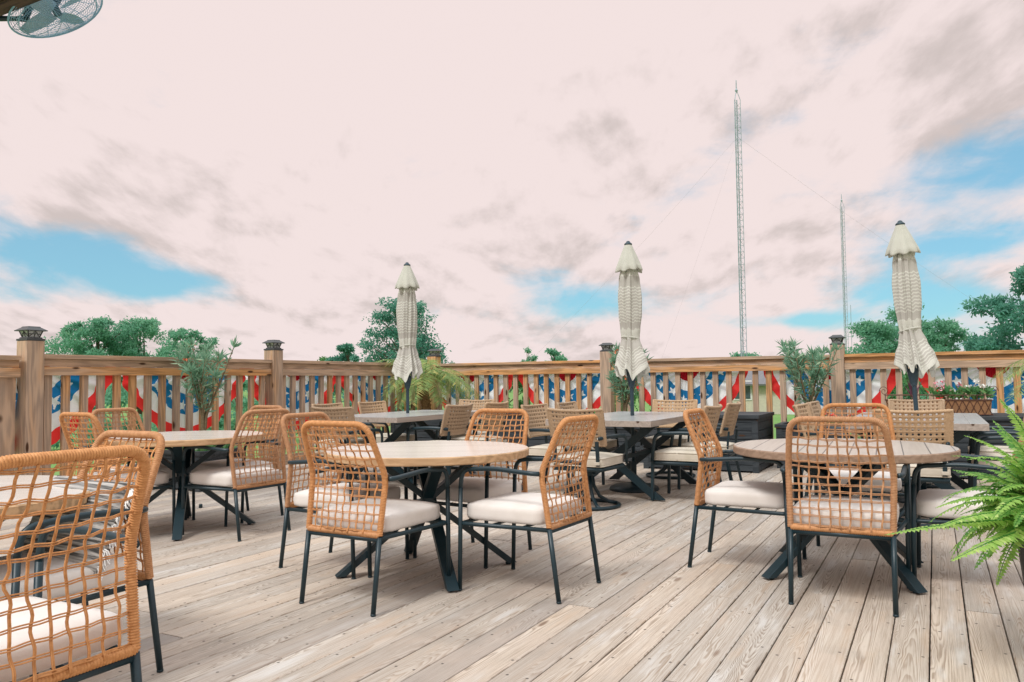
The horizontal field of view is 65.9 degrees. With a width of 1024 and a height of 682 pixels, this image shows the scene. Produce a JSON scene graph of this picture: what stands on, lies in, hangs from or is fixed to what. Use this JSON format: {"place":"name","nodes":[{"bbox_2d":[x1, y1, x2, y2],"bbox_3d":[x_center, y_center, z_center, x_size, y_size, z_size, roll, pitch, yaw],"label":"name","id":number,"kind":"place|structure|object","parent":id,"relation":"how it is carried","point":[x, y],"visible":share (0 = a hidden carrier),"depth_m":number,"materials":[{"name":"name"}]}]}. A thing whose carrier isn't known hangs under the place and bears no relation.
{"place":"outdoors","nodes":[
{"label":"outdoors","id":0,"kind":"place"},
{"bbox_2d":[0,0,40,15],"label":"roof beam","id":1,"kind":"structure","parent":0,"point":[6,6],"depth_m":5.70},
{"bbox_2d":[0,0,102,37],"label":"wall fan","id":2,"kind":"object","parent":1,"relation":"attached to","point":[43,17],"depth_m":6.03,"materials":[{"name":"grey metal"}]},
{"bbox_2d":[51,388,879,475],"bbox_3d":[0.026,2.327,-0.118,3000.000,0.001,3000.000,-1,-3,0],"label":"ground","id":3,"kind":"structure","parent":0,"point":[776,418],"depth_m":49.12,"materials":[{"name":"green plant"}]},
{"bbox_2d":[43,314,147,389],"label":"broadleaf tree","id":4,"kind":"object","parent":3,"relation":"on","point":[98,330],"visible":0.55,"depth_m":42.92,"materials":[{"name":"green plant"}]},
{"bbox_2d":[51,383,157,448],"bbox_3d":[-15.261,2.825,29.667,5.061,2.919,5.979,-3,-4,37],"label":"bush","id":5,"kind":"object","parent":3,"relation":"on","point":[108,396],"visible":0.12,"depth_m":29.07,"materials":[{"name":"green plant"}]},
{"bbox_2d":[100,316,177,417],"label":"broadleaf tree","id":6,"kind":"object","parent":3,"relation":"on","point":[148,328],"visible":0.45,"depth_m":45.25,"materials":[{"name":"green plant"}]},
{"bbox_2d":[154,327,219,357],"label":"broadleaf tree","id":7,"kind":"object","parent":3,"relation":"on","point":[183,334],"visible":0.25,"depth_m":43.97,"materials":[{"name":"green plant"}]},
{"bbox_2d":[207,380,258,429],"bbox_3d":[-12.555,2.875,33.986,4.547,2.996,5.907,0,-3,-16],"label":"bush","id":8,"kind":"object","parent":3,"relation":"on","point":[233,408],"visible":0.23,"depth_m":33.14,"materials":[{"name":"green plant"}]},
{"bbox_2d":[324,342,369,406],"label":"pine tree","id":9,"kind":"object","parent":3,"relation":"on","point":[347,350],"visible":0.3,"depth_m":63.78,"materials":[{"name":"green plant"}]},
{"bbox_2d":[350,296,454,404],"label":"pine tree","id":10,"kind":"object","parent":3,"relation":"on","point":[391,332],"visible":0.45,"depth_m":59.53,"materials":[{"name":"green plant"}]},
{"bbox_2d":[502,379,533,408],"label":"bush","id":11,"kind":"object","parent":3,"relation":"on","point":[520,385],"visible":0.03,"depth_m":29.90,"materials":[{"name":"green plant"}]},
{"bbox_2d":[521,346,537,403],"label":"slender tree","id":12,"kind":"object","parent":3,"relation":"on","point":[533,357],"visible":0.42,"depth_m":69.82,"materials":[{"name":"green plant"}]},
{"bbox_2d":[544,347,567,368],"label":"broadleaf tree","id":13,"kind":"object","parent":3,"relation":"on","point":[554,353],"visible":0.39,"depth_m":84.84,"materials":[{"name":"green plant"}]},
{"bbox_2d":[594,378,650,412],"bbox_3d":[5.323,2.898,36.097,4.649,3.161,4.897,-1,-3,0],"label":"bush","id":14,"kind":"object","parent":3,"relation":"on","point":[636,396],"visible":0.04,"depth_m":35.07,"materials":[{"name":"green plant"}]},
{"bbox_2d":[734,81,746,356],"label":"lattice mast","id":15,"kind":"object","parent":3,"relation":"on","point":[739,226],"visible":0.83,"depth_m":58.46,"materials":[{"name":"metal"}]},
{"bbox_2d":[729,350,761,364],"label":"bush","id":16,"kind":"object","parent":3,"relation":"on","point":[736,354],"visible":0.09,"depth_m":62.10,"materials":[{"name":"green plant"}]},
{"bbox_2d":[722,371,794,413],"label":"house","id":17,"kind":"structure","parent":3,"relation":"on","point":[762,393],"depth_m":51.44,"materials":[{"name":"beige"}]},
{"bbox_2d":[734,380,751,399],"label":"window","id":18,"kind":"structure","parent":17,"relation":"in","point":[748,389],"depth_m":51.74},
{"bbox_2d":[840,194,851,349],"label":"lattice mast","id":19,"kind":"object","parent":3,"relation":"on","point":[843,278],"visible":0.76,"depth_m":96.47,"materials":[{"name":"metal"}]},
{"bbox_2d":[845,318,921,408],"bbox_3d":[18.584,1.456,39.894,5.103,5.396,4.580,-2,-3,24],"label":"broadleaf tree","id":20,"kind":"object","parent":3,"relation":"on","point":[875,334],"visible":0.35,"depth_m":39.40,"materials":[{"name":"green plant"}]},
{"bbox_2d":[877,371,924,407],"bbox_3d":[14.605,2.495,30.032,4.496,3.295,5.526,1,-3,-27],"label":"bush","id":21,"kind":"object","parent":3,"relation":"on","point":[905,375],"visible":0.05,"depth_m":29.48,"materials":[{"name":"green plant"}]},
{"bbox_2d":[852,304,960,398],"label":"broadleaf tree","id":22,"kind":"object","parent":3,"relation":"on","point":[927,327],"visible":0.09,"depth_m":41.18,"materials":[{"name":"green plant"}]},
{"bbox_2d":[902,316,973,393],"bbox_3d":[22.336,1.422,40.207,4.434,5.412,4.137,-1,-3,0],"label":"broadleaf tree","id":23,"kind":"object","parent":3,"relation":"on","point":[948,327],"visible":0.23,"depth_m":39.74,"materials":[{"name":"green plant"}]},
{"bbox_2d":[958,263,1023,359],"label":"oak tree","id":24,"kind":"object","parent":3,"relation":"on","point":[1000,308],"visible":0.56,"depth_m":33.43,"materials":[{"name":"green plant"}]},
{"bbox_2d":[0,459,1023,681],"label":"deck","id":25,"kind":"structure","parent":0,"point":[651,607],"depth_m":3.98,"materials":[{"name":"wood"}]},
{"bbox_2d":[0,355,21,475],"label":"deck railing","id":26,"kind":"object","parent":25,"relation":"on","point":[10,370],"visible":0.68,"depth_m":7.35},
{"bbox_2d":[0,475,98,669],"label":"round table","id":27,"kind":"object","parent":25,"relation":"on","point":[22,493],"visible":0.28,"depth_m":2.94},
{"bbox_2d":[0,445,150,681],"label":"rope armchair","id":28,"kind":"object","parent":25,"relation":"on","point":[38,633],"visible":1,"depth_m":2.09,"materials":[{"name":"orange fabric"}]},
{"bbox_2d":[0,430,164,681],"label":"rope armchair","id":29,"kind":"object","parent":25,"relation":"on","point":[145,576],"visible":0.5,"depth_m":3.03,"materials":[{"name":"orange fabric"}]},
{"bbox_2d":[23,475,133,580],"bbox_3d":[-1.708,0.714,3.082,0.589,0.367,0.154,-2,-27,31],"label":"throw pillow","id":30,"kind":"object","parent":29,"relation":"on","point":[78,556],"visible":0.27,"depth_m":2.97,"materials":[{"name":"fabric"}]},
{"bbox_2d":[59,412,175,532],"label":"rope armchair","id":31,"kind":"object","parent":25,"relation":"on","point":[162,479],"visible":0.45,"depth_m":5.78,"materials":[{"name":"orange fabric"}]},
{"bbox_2d":[14,340,271,475],"bbox_3d":[-3.902,1.289,8.835,0.170,2.465,3.160,-2,-3,28],"label":"deck railing","id":32,"kind":"object","parent":25,"relation":"on","point":[38,366],"visible":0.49,"depth_m":8.19,"materials":[{"name":"wood"}]},
{"bbox_2d":[14,326,47,340],"bbox_3d":[-4.621,-0.070,7.584,0.205,0.137,0.205,-2,-3,28],"label":"post lantern","id":33,"kind":"object","parent":32,"relation":"on","point":[32,333],"visible":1,"depth_m":7.54,"materials":[{"name":"grey metal"}]},
{"bbox_2d":[15,366,112,444],"bbox_3d":[-4.651,0.643,7.625,0.072,0.860,1.770,-2,-3,28],"label":"bunting fan","id":34,"kind":"object","parent":32,"relation":"attached to","point":[56,399],"visible":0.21,"depth_m":7.98},
{"bbox_2d":[122,367,246,431],"bbox_3d":[-3.793,0.715,9.228,0.072,0.860,1.770,-2,-3,28],"label":"bunting fan","id":35,"kind":"object","parent":32,"relation":"attached to","point":[139,399],"visible":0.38,"depth_m":9.03},
{"bbox_2d":[91,407,194,519],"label":"rope armchair","id":36,"kind":"object","parent":25,"relation":"on","point":[162,467],"visible":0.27,"depth_m":6.58,"materials":[{"name":"orange fabric"}]},
{"bbox_2d":[103,430,263,540],"bbox_3d":[-2.598,1.111,6.233,1.220,0.730,1.220,0,-3,-9],"label":"round table","id":37,"kind":"object","parent":25,"relation":"on","point":[178,441],"visible":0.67,"depth_m":6.12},
{"bbox_2d":[162,446,242,491],"bbox_3d":[-3.409,1.400,8.709,0.630,0.420,0.630,-2,-3,28],"label":"planter box","id":38,"kind":"object","parent":25,"relation":"on","point":[218,455],"visible":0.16,"depth_m":8.51,"materials":[{"name":"wood"}]},
{"bbox_2d":[168,335,241,430],"bbox_3d":[-3.446,0.606,8.827,0.775,1.344,0.835,2,-4,-44],"label":"oleander shrub","id":39,"kind":"object","parent":38,"relation":"in","point":[194,372],"visible":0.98,"depth_m":8.71,"materials":[{"name":"green plant"}]},
{"bbox_2d":[184,405,283,526],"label":"rope armchair","id":40,"kind":"object","parent":25,"relation":"on","point":[214,464],"visible":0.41,"depth_m":6.75,"materials":[{"name":"orange wicker"}]},
{"bbox_2d":[181,408,290,541],"bbox_3d":[-2.080,0.989,6.042,0.638,0.941,0.594,-2,-3,31],"label":"rope armchair","id":41,"kind":"object","parent":25,"relation":"on","point":[232,477],"visible":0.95,"depth_m":5.90,"materials":[{"name":"orange fabric"}]},
{"bbox_2d":[278,412,409,579],"bbox_3d":[-1.070,0.923,4.955,0.638,0.941,0.594,-2,-3,26],"label":"rope armchair","id":42,"kind":"object","parent":25,"relation":"on","point":[299,503],"visible":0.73,"depth_m":4.86,"materials":[{"name":"orange fabric"}]},
{"bbox_2d":[311,402,376,476],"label":"cane armchair","id":43,"kind":"object","parent":25,"relation":"on","point":[353,441],"visible":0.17,"depth_m":9.40,"materials":[{"name":"beige wicker"}]},
{"bbox_2d":[310,406,382,483],"bbox_3d":[-1.740,1.125,8.305,0.590,0.888,0.631,-2,-3,27],"label":"cane swivel chair","id":44,"kind":"object","parent":25,"relation":"on","point":[349,411],"visible":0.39,"depth_m":8.06,"materials":[{"name":"beige wicker"}]},
{"bbox_2d":[264,350,432,469],"bbox_3d":[-2.280,1.425,11.866,0.170,2.465,3.720,-2,-3,28],"label":"deck railing","id":45,"kind":"object","parent":25,"relation":"on","point":[275,382],"visible":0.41,"depth_m":11.09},
{"bbox_2d":[263,340,283,349],"bbox_3d":[-3.131,0.055,10.368,0.205,0.137,0.205,-2,-3,28],"label":"post lantern","id":46,"kind":"object","parent":45,"relation":"on","point":[273,344],"visible":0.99,"depth_m":10.31,"materials":[{"name":"grey metal"}]},
{"bbox_2d":[247,368,337,429],"bbox_3d":[-2.959,0.785,10.788,0.072,0.860,1.770,-2,-3,28],"label":"bunting fan","id":47,"kind":"object","parent":45,"relation":"attached to","point":[256,387],"visible":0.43,"depth_m":10.84},
{"bbox_2d":[341,376,403,413],"bbox_3d":[-2.129,0.854,12.338,0.072,0.860,1.770,-2,-3,28],"label":"bunting fan","id":48,"kind":"object","parent":45,"relation":"attached to","point":[359,386],"visible":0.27,"depth_m":12.17},
{"bbox_2d":[299,420,450,616],"bbox_3d":[-0.742,0.881,4.202,0.594,0.941,0.638,-2,-3,30],"label":"rope armchair","id":49,"kind":"object","parent":25,"relation":"on","point":[369,519],"visible":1,"depth_m":4.04,"materials":[{"name":"orange fabric"}]},
{"bbox_2d":[357,401,416,442],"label":"cane armchair","id":50,"kind":"object","parent":25,"relation":"on","point":[367,407],"visible":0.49,"depth_m":10.15,"materials":[{"name":"beige wicker"}]},
{"bbox_2d":[388,262,422,478],"bbox_3d":[-1.251,0.336,9.451,0.510,2.573,0.510,1,-3,-23],"label":"closed umbrella","id":51,"kind":"object","parent":25,"relation":"on","point":[407,363],"visible":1,"depth_m":9.40,"materials":[{"name":"fabric"}]},
{"bbox_2d":[329,410,482,484],"bbox_3d":[-1.188,1.233,9.377,1.051,0.748,2.000,-2,-3,28],"label":"umbrella table","id":52,"kind":"object","parent":25,"relation":"on","point":[410,418],"visible":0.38,"depth_m":8.77,"materials":[{"name":"grey wood"}]},
{"bbox_2d":[324,441,528,591],"bbox_3d":[-0.504,1.013,4.755,1.220,0.730,1.220,0,-3,-5],"label":"round table","id":53,"kind":"object","parent":25,"relation":"on","point":[418,455],"visible":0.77,"depth_m":4.58,"materials":[{"name":"wood"}]},
{"bbox_2d":[391,419,476,440],"bbox_3d":[-1.225,1.447,12.481,1.030,0.660,0.980,-2,-3,28],"label":"planter box","id":54,"kind":"object","parent":25,"relation":"on","point":[422,435],"visible":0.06,"depth_m":12.03,"materials":[{"name":"wood"}]},
{"bbox_2d":[378,359,480,410],"bbox_3d":[-1.377,0.755,12.600,1.905,0.985,1.773,-3,-4,37],"label":"fern","id":55,"kind":"object","parent":54,"relation":"in","point":[425,382],"visible":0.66,"depth_m":12.23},
{"bbox_2d":[407,403,473,480],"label":"cane armchair","id":56,"kind":"object","parent":25,"relation":"on","point":[456,422],"visible":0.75,"depth_m":8.49,"materials":[{"name":"beige wicker"}]},
{"bbox_2d":[439,399,494,468],"bbox_3d":[-0.587,1.222,10.474,0.590,0.888,0.630,-2,-3,28],"label":"cane swivel chair","id":57,"kind":"object","parent":25,"relation":"on","point":[475,403],"visible":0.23,"depth_m":10.68,"materials":[{"name":"beige wicker"}]},
{"bbox_2d":[413,408,531,568],"bbox_3d":[-0.232,0.927,5.208,0.594,0.941,0.638,-2,-3,33],"label":"rope armchair","id":58,"kind":"object","parent":25,"relation":"on","point":[477,488],"visible":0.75,"depth_m":5.18,"materials":[{"name":"orange fabric"}]},
{"bbox_2d":[450,401,510,477],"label":"cane armchair","id":59,"kind":"object","parent":25,"relation":"on","point":[494,405],"visible":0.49,"depth_m":9.27,"materials":[{"name":"beige fabric"}]},
{"bbox_2d":[427,357,599,428],"bbox_3d":[-0.007,1.454,12.924,3.200,2.465,0.170,-2,-3,28],"label":"deck railing","id":60,"kind":"object","parent":25,"relation":"on","point":[578,368],"visible":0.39,"depth_m":12.82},
{"bbox_2d":[428,349,441,356],"bbox_3d":[-1.339,0.205,13.716,0.205,0.137,0.205,-2,-3,28],"label":"post lantern","id":61,"kind":"object","parent":60,"relation":"on","point":[434,352],"visible":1,"depth_m":13.66,"materials":[{"name":"grey metal"}]},
{"bbox_2d":[442,375,512,416],"bbox_3d":[-0.726,0.953,13.410,1.770,0.860,0.072,-2,-3,28],"label":"bunting fan","id":62,"kind":"object","parent":60,"relation":"attached to","point":[491,386],"visible":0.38,"depth_m":13.27},
{"bbox_2d":[518,373,614,408],"bbox_3d":[0.879,0.892,12.554,1.770,0.860,0.072,-2,-3,28],"label":"bunting fan","id":63,"kind":"object","parent":60,"relation":"attached to","point":[596,390],"visible":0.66,"depth_m":12.58},
{"bbox_2d":[458,414,600,603],"bbox_3d":[0.118,0.881,4.373,0.638,0.941,0.594,-2,-3,31],"label":"rope armchair","id":64,"kind":"object","parent":25,"relation":"on","point":[514,507],"visible":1,"depth_m":4.24,"materials":[{"name":"orange fabric"}]},
{"bbox_2d":[481,410,589,446],"bbox_3d":[0.366,1.378,11.717,1.470,0.685,0.900,-2,-3,28],"label":"storage box","id":65,"kind":"object","parent":25,"relation":"on","point":[537,440],"depth_m":11.39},
{"bbox_2d":[520,403,592,495],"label":"cane armchair","id":66,"kind":"object","parent":25,"relation":"on","point":[537,427],"visible":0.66,"depth_m":8.15,"materials":[{"name":"wicker"}]},
{"bbox_2d":[546,408,627,510],"bbox_3d":[0.672,1.036,7.075,0.591,0.888,0.631,-2,-3,31],"label":"cane swivel chair","id":67,"kind":"object","parent":25,"relation":"on","point":[597,461],"visible":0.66,"depth_m":6.90,"materials":[{"name":"wicker"}]},
{"bbox_2d":[556,401,618,484],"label":"cane armchair","id":68,"kind":"object","parent":25,"relation":"on","point":[612,445],"visible":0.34,"depth_m":8.86,"materials":[{"name":"beige fabric"}]},
{"bbox_2d":[596,427,642,462],"bbox_3d":[1.604,1.431,11.195,0.830,0.500,0.680,-2,-3,28],"label":"planter box","id":69,"kind":"object","parent":25,"relation":"on","point":[620,430],"visible":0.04,"depth_m":10.87,"materials":[{"name":"plastic"}]},
{"bbox_2d":[605,342,653,410],"bbox_3d":[1.643,0.622,11.188,0.730,1.281,0.769,-2,-3,19],"label":"oleander shrub","id":70,"kind":"object","parent":69,"relation":"on","point":[621,391],"visible":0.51,"depth_m":11.21,"materials":[{"name":"green plant"}]},
{"bbox_2d":[545,411,700,500],"bbox_3d":[1.252,1.143,8.132,1.051,0.748,2.000,-2,-3,28],"label":"umbrella table","id":71,"kind":"object","parent":25,"relation":"on","point":[648,422],"visible":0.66,"depth_m":7.67,"materials":[{"name":"grey wood"}]},
{"bbox_2d":[609,241,658,492],"bbox_3d":[1.232,0.244,8.166,0.510,2.573,0.510,-3,-3,38],"label":"closed umbrella","id":72,"kind":"object","parent":25,"relation":"on","point":[631,363],"visible":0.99,"depth_m":8.11,"materials":[{"name":"fabric"}]},
{"bbox_2d":[640,399,697,478],"bbox_3d":[1.852,1.132,9.230,0.590,0.888,0.631,-2,-3,26],"label":"cane swivel chair","id":73,"kind":"object","parent":25,"relation":"on","point":[685,438],"visible":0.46,"depth_m":9.40,"materials":[{"name":"beige wicker"}]},
{"bbox_2d":[650,404,722,500],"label":"cane armchair","id":74,"kind":"object","parent":25,"relation":"on","point":[677,456],"visible":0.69,"depth_m":7.28,"materials":[{"name":"beige fabric"}]},
{"bbox_2d":[643,411,773,472],"bbox_3d":[2.539,1.274,10.185,1.470,0.690,1.040,-2,-3,28],"label":"storage box","id":75,"kind":"object","parent":25,"relation":"on","point":[755,425],"visible":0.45,"depth_m":9.56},
{"bbox_2d":[677,401,742,488],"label":"cane armchair","id":76,"kind":"object","parent":25,"relation":"on","point":[727,426],"visible":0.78,"depth_m":7.99,"materials":[{"name":"beige fabric"}]},
{"bbox_2d":[600,352,830,438],"bbox_3d":[2.863,1.345,11.393,3.310,2.465,0.170,-2,-3,28],"label":"deck railing","id":77,"kind":"object","parent":25,"relation":"on","point":[690,366],"visible":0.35,"depth_m":11.37,"materials":[{"name":"wood"}]},
{"bbox_2d":[599,343,615,351],"bbox_3d":[1.474,0.098,12.215,0.205,0.137,0.205,-2,-3,28],"label":"post lantern","id":78,"kind":"object","parent":77,"relation":"on","point":[606,347],"visible":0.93,"depth_m":12.15,"materials":[{"name":"grey metal"}]},
{"bbox_2d":[635,371,747,411],"bbox_3d":[2.590,0.827,11.642,1.770,0.860,0.072,-2,-3,28],"label":"bunting fan","id":79,"kind":"object","parent":77,"relation":"attached to","point":[696,381],"visible":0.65,"depth_m":11.60},
{"bbox_2d":[763,369,895,415],"bbox_3d":[4.327,0.761,10.715,1.770,0.860,0.072,-2,-3,28],"label":"bunting fan","id":80,"kind":"object","parent":77,"relation":"attached to","point":[875,383],"visible":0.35,"depth_m":10.58},
{"bbox_2d":[683,408,806,567],"bbox_3d":[1.420,0.890,4.846,0.638,0.941,0.594,-2,-3,28],"label":"rope armchair","id":81,"kind":"object","parent":25,"relation":"on","point":[757,495],"visible":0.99,"depth_m":4.72,"materials":[{"name":"beige fabric"}]},
{"bbox_2d":[774,422,847,467],"bbox_3d":[3.825,1.321,10.011,0.830,0.550,0.680,-2,-3,28],"label":"planter box","id":82,"kind":"object","parent":25,"relation":"on","point":[780,427],"visible":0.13,"depth_m":9.88,"materials":[{"name":"wood"}]},
{"bbox_2d":[776,337,843,402],"bbox_3d":[3.811,0.522,10.037,0.874,1.218,0.833,-2,-3,18],"label":"oleander shrub","id":83,"kind":"object","parent":82,"relation":"in","point":[813,357],"visible":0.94,"depth_m":10.02,"materials":[{"name":"green plant"}]},
{"bbox_2d":[792,403,869,496],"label":"cane armchair","id":84,"kind":"object","parent":25,"relation":"on","point":[804,409],"visible":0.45,"depth_m":7.33,"materials":[{"name":"beige wicker"}]},
{"bbox_2d":[806,401,870,489],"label":"cane armchair","id":85,"kind":"object","parent":25,"relation":"on","point":[817,409],"visible":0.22,"depth_m":8.14,"materials":[{"name":"beige wicker"}]},
{"bbox_2d":[780,416,910,616],"bbox_3d":[1.729,0.849,4.102,0.594,0.941,0.638,-2,-3,28],"label":"rope armchair","id":86,"kind":"object","parent":25,"relation":"on","point":[860,517],"visible":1,"depth_m":3.92,"materials":[{"name":"orange fabric"}]},
{"bbox_2d":[733,438,960,593],"bbox_3d":[1.936,0.979,4.615,1.220,0.730,1.220,-2,-3,25],"label":"round table","id":87,"kind":"object","parent":25,"relation":"on","point":[909,452],"visible":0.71,"depth_m":4.41,"materials":[{"name":"grey wood"}]},
{"bbox_2d":[814,403,911,551],"bbox_3d":[2.422,0.913,5.511,0.594,0.941,0.638,-2,-3,21],"label":"rope armchair","id":88,"kind":"object","parent":25,"relation":"on","point":[845,473],"visible":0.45,"depth_m":5.64,"materials":[{"name":"orange wicker"}]},
{"bbox_2d":[885,220,939,502],"bbox_3d":[3.656,0.170,7.218,0.510,2.573,0.510,-3,-3,0],"label":"closed umbrella","id":89,"kind":"object","parent":25,"relation":"on","point":[915,353],"visible":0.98,"depth_m":7.17,"materials":[{"name":"fabric"}]},
{"bbox_2d":[872,409,953,527],"bbox_3d":[3.118,0.961,6.133,0.590,0.888,0.631,-2,-3,26],"label":"cane swivel chair","id":90,"kind":"object","parent":25,"relation":"on","point":[929,476],"visible":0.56,"depth_m":5.88,"materials":[{"name":"wicker"}]},
{"bbox_2d":[844,412,988,497],"bbox_3d":[3.696,1.069,7.191,1.051,0.748,2.000,-2,-3,28],"label":"umbrella table","id":91,"kind":"object","parent":25,"relation":"on","point":[965,424],"visible":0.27,"depth_m":6.52,"materials":[{"name":"grey stone"}]},
{"bbox_2d":[888,399,950,487],"bbox_3d":[4.275,1.058,8.300,0.590,0.888,0.630,-2,-3,25],"label":"cane swivel chair","id":92,"kind":"object","parent":25,"relation":"on","point":[940,404],"visible":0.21,"depth_m":8.54,"materials":[{"name":"beige fabric"}]},
{"bbox_2d":[830,345,1023,438],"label":"deck railing","id":93,"kind":"object","parent":25,"relation":"on","point":[948,361],"visible":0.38,"depth_m":10.24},
{"bbox_2d":[829,335,845,344],"bbox_3d":[4.392,-0.013,10.658,0.205,0.137,0.205,-2,-3,28],"label":"post lantern","id":94,"kind":"object","parent":93,"relation":"on","point":[839,340],"visible":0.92,"depth_m":10.60,"materials":[{"name":"grey metal"}]},
{"bbox_2d":[919,367,1023,412],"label":"bunting fan","id":95,"kind":"object","parent":93,"relation":"attached to","point":[973,373],"visible":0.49,"depth_m":9.86},
{"bbox_2d":[882,413,1023,478],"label":"storage box","id":96,"kind":"object","parent":25,"relation":"on","point":[1001,419],"visible":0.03,"depth_m":8.63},
{"bbox_2d":[879,386,998,414],"bbox_3d":[4.868,0.678,9.033,1.207,0.322,0.250,-2,-3,28],"label":"flower trough","id":97,"kind":"object","parent":96,"relation":"on","point":[979,406],"visible":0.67,"depth_m":8.83,"materials":[{"name":"wicker"}]},
{"bbox_2d":[923,380,964,399],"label":"bedding plant","id":98,"kind":"object","parent":97,"relation":"on","point":[944,389],"visible":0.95,"depth_m":8.96,"materials":[{"name":"green plant"}]},
{"bbox_2d":[959,379,995,399],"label":"bedding plant","id":99,"kind":"object","parent":97,"relation":"in","point":[975,390],"visible":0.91,"depth_m":8.82,"materials":[{"name":"green plant"}]},
{"bbox_2d":[929,484,988,681],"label":"deck framing","id":100,"kind":"object","parent":25,"relation":"attached to","point":[964,611],"depth_m":3.79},
{"bbox_2d":[911,438,1023,577],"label":"rope armchair","id":101,"kind":"object","parent":25,"relation":"on","point":[926,502],"visible":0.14,"depth_m":4.20,"materials":[{"name":"beige fabric"}]},
{"bbox_2d":[970,431,1019,486],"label":"cane armchair","id":102,"kind":"object","parent":25,"relation":"on","point":[976,446],"visible":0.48,"depth_m":6.38,"materials":[{"name":"metal"}]},
{"bbox_2d":[967,418,1023,487],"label":"cane armchair","id":103,"kind":"object","parent":25,"relation":"on","point":[985,449],"visible":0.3,"depth_m":7.13,"materials":[{"name":"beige metal"}]},
{"bbox_2d":[1017,528,1023,583],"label":"plant pot","id":104,"kind":"object","parent":25,"relation":"on","point":[1021,555],"visible":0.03,"depth_m":3.05,"materials":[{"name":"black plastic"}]},
{"bbox_2d":[886,399,1023,584],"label":"boston fern","id":105,"kind":"object","parent":104,"relation":"in","point":[1001,513],"visible":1,"depth_m":3.03,"materials":[{"name":"plant"}]},
{"bbox_2d":[0,0,1023,379],"label":"sky","id":106,"kind":"structure","parent":0,"point":[257,172],"materials":[{"name":"white"}]},
{"bbox_3d":[6.153,1.192,8.260,0.730,0.580,0.680,-2,-3,28],"label":"planter box","id":107,"kind":"object","parent":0,"visible":0},
{"bbox_2d":[990,359,1023,403],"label":"potted palm","id":108,"kind":"object","parent":107,"relation":"in","point":[1018,373],"visible":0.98,"depth_m":8.36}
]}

